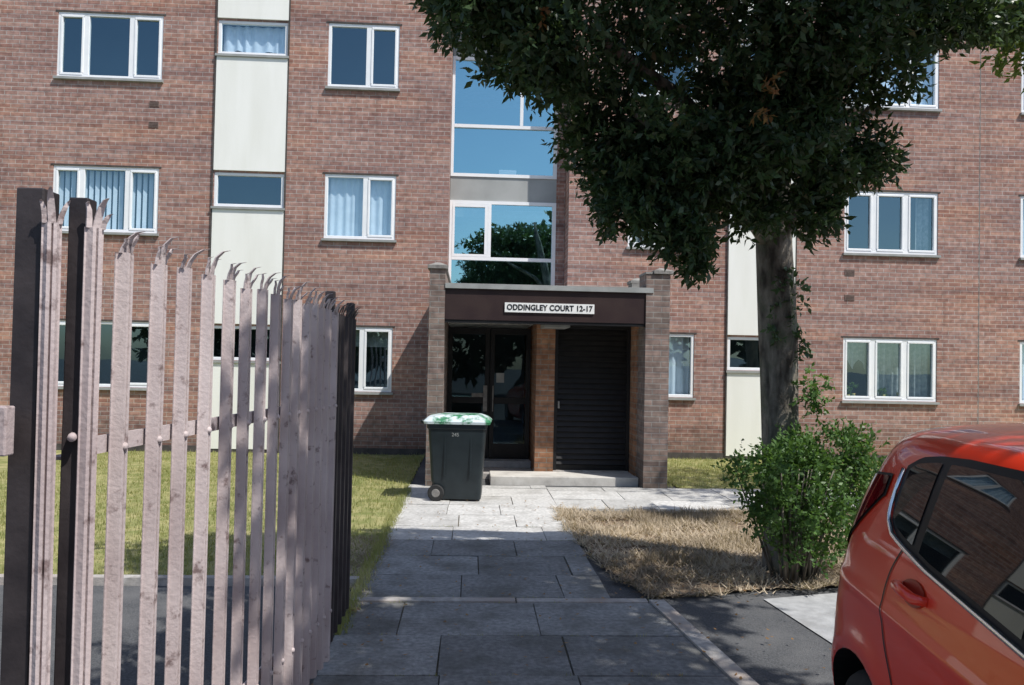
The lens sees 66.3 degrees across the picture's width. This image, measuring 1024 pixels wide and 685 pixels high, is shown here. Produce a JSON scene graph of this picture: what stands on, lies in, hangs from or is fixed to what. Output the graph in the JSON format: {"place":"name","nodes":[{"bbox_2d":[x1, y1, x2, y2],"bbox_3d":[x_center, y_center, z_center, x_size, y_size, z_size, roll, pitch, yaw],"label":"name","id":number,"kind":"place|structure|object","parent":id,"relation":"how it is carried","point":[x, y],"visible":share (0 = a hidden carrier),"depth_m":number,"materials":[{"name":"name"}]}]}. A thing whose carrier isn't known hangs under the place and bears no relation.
{"place":"outdoors","nodes":[
{"label":"outdoors","id":0,"kind":"place"},
{"bbox_2d":[0,450,424,575],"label":"lawn","id":1,"kind":"structure","parent":0,"point":[3,462],"depth_m":8.81,"materials":[{"name":"plant"}]},
{"bbox_2d":[348,533,395,613],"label":"grass","id":2,"kind":"structure","parent":1,"relation":"on","point":[360,557],"depth_m":6.74,"materials":[{"name":"plant"}]},
{"bbox_2d":[333,486,413,636],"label":"edge grass","id":3,"kind":"structure","parent":1,"relation":"on","point":[404,492],"depth_m":6.57,"materials":[{"name":"green plant"}]},
{"bbox_2d":[0,456,837,684],"bbox_3d":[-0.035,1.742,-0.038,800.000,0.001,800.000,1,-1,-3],"label":"ground","id":4,"kind":"structure","parent":0,"point":[757,658],"depth_m":5.03,"materials":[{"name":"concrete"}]},
{"bbox_2d":[0,186,344,684],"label":"palisade gate","id":5,"kind":"structure","parent":4,"relation":"on","point":[305,412],"depth_m":2.45,"materials":[{"name":"paint"}]},
{"bbox_2d":[0,406,14,455],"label":"palisade fence","id":6,"kind":"object","parent":5,"relation":"attached to","point":[7,416],"visible":1,"depth_m":1.89,"materials":[{"name":"paint"}]},
{"bbox_2d":[0,574,358,586],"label":"lawn kerb","id":7,"kind":"structure","parent":4,"relation":"on","point":[128,580],"depth_m":5.87,"materials":[{"name":"concrete"}]},
{"bbox_2d":[330,302,361,641],"bbox_3d":[-1.057,0.789,4.886,0.152,2.120,0.800,1,-1,-3],"label":"palisade fence","id":8,"kind":"object","parent":4,"relation":"on","point":[343,469],"visible":0.88,"depth_m":4.88,"materials":[{"name":"black metal"}]},
{"bbox_2d":[312,486,580,684],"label":"paving joints","id":9,"kind":"object","parent":4,"relation":"on","point":[515,602],"visible":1,"depth_m":5.23,"materials":[{"name":"grey concrete"}]},
{"bbox_2d":[354,597,647,603],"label":"path kerb","id":10,"kind":"structure","parent":4,"relation":"on","point":[492,600],"depth_m":5.56,"materials":[{"name":"concrete"}]},
{"bbox_2d":[0,0,1023,460],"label":"apartment block","id":11,"kind":"structure","parent":4,"relation":"on","point":[370,158],"depth_m":14.07,"materials":[{"name":"brick"}]},
{"bbox_2d":[53,12,1023,403],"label":"window frames","id":12,"kind":"structure","parent":11,"relation":"in","point":[86,17],"depth_m":13.96,"materials":[{"name":"white plastic"}]},
{"bbox_2d":[425,262,673,487],"bbox_3d":[0.420,0.503,12.301,3.350,3.075,3.440,1,-1,-3],"label":"entrance porch","id":13,"kind":"object","parent":4,"relation":"on","point":[565,399],"visible":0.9,"depth_m":11.42,"materials":[{"name":"brick"}]},
{"bbox_2d":[447,327,530,458],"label":"entrance doors","id":14,"kind":"structure","parent":13,"relation":"in","point":[492,450],"depth_m":12.24,"materials":[{"name":"black paint"}]},
{"bbox_2d":[505,302,593,313],"bbox_3d":[0.511,-0.465,10.640,1.220,0.130,0.023,1,-1,-3],"label":"name sign","id":15,"kind":"object","parent":13,"relation":"attached to","point":[551,308],"visible":1,"depth_m":10.63,"materials":[{"name":"white paint"}]},
{"bbox_2d":[556,328,626,469],"bbox_3d":[1.170,0.801,11.522,1.100,2.135,0.040,1,-1,-3],"label":"store door","id":16,"kind":"structure","parent":13,"relation":"in","point":[558,467],"depth_m":11.50,"materials":[{"name":"black paint"}]},
{"bbox_2d":[549,502,855,599],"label":"soil verge","id":17,"kind":"structure","parent":4,"relation":"on","point":[715,585],"depth_m":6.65,"materials":[{"name":"beige plant"}]},
{"bbox_2d":[710,417,890,583],"bbox_3d":[2.380,1.254,6.239,1.602,1.357,1.142,1,-1,-3],"label":"shrub","id":18,"kind":"object","parent":17,"relation":"on","point":[788,477],"visible":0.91,"depth_m":6.11,"materials":[{"name":"green plant"}]},
{"bbox_2d":[649,600,758,684],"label":"kerb edging","id":19,"kind":"object","parent":4,"relation":"on","point":[725,664],"visible":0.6,"depth_m":4.73,"materials":[{"name":"concrete"}]},
{"bbox_2d":[407,0,1023,576],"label":"oak tree","id":20,"kind":"object","parent":4,"relation":"on","point":[747,138],"visible":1,"depth_m":5.11,"materials":[{"name":"green plant"}]},
{"bbox_2d":[764,593,836,642],"bbox_3d":[3.788,1.936,5.655,3.813,0.001,1.299,1,-1,-5],"label":"concrete pad","id":21,"kind":"object","parent":4,"relation":"on","point":[815,613],"visible":0.25,"depth_m":5.57,"materials":[{"name":"grey concrete"}]},
{"bbox_2d":[831,423,1023,684],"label":"parked car","id":22,"kind":"object","parent":4,"relation":"on","point":[931,587],"visible":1,"depth_m":2.44,"materials":[{"name":"red paint"}]},
{"bbox_2d":[964,0,1023,93],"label":"ash tree","id":23,"kind":"object","parent":4,"relation":"on","point":[1000,63],"visible":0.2,"depth_m":7.04,"materials":[{"name":"green plant"}]},
{"bbox_2d":[312,539,735,684],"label":"paving","id":24,"kind":"structure","parent":0,"point":[501,650],"depth_m":4.97,"materials":[{"name":"grey stone"}]},
{"bbox_2d":[382,525,686,676],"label":"joint weeds","id":25,"kind":"object","parent":24,"relation":"on","point":[536,597],"visible":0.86,"depth_m":5.50,"materials":[{"name":"green plant"}]},
{"bbox_2d":[311,499,829,684],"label":"fallen leaves","id":26,"kind":"object","parent":24,"relation":"on","point":[740,677],"visible":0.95,"depth_m":5.39,"materials":[{"name":"brown plant"}]},
{"bbox_2d":[383,484,860,540],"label":"paving","id":27,"kind":"structure","parent":0,"point":[421,509],"depth_m":9.18,"materials":[{"name":"white stone"}]},
{"bbox_2d":[421,413,491,500],"bbox_3d":[-0.682,1.395,9.651,0.846,1.029,0.610,1,-1,0],"label":"wheelie bin","id":28,"kind":"object","parent":27,"relation":"on","point":[457,442],"visible":1,"depth_m":9.40,"materials":[{"name":"plastic"}]},
{"bbox_2d":[667,457,880,490],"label":"lawn","id":29,"kind":"structure","parent":0,"point":[703,483],"depth_m":12.05,"materials":[{"name":"plant"}]}
]}

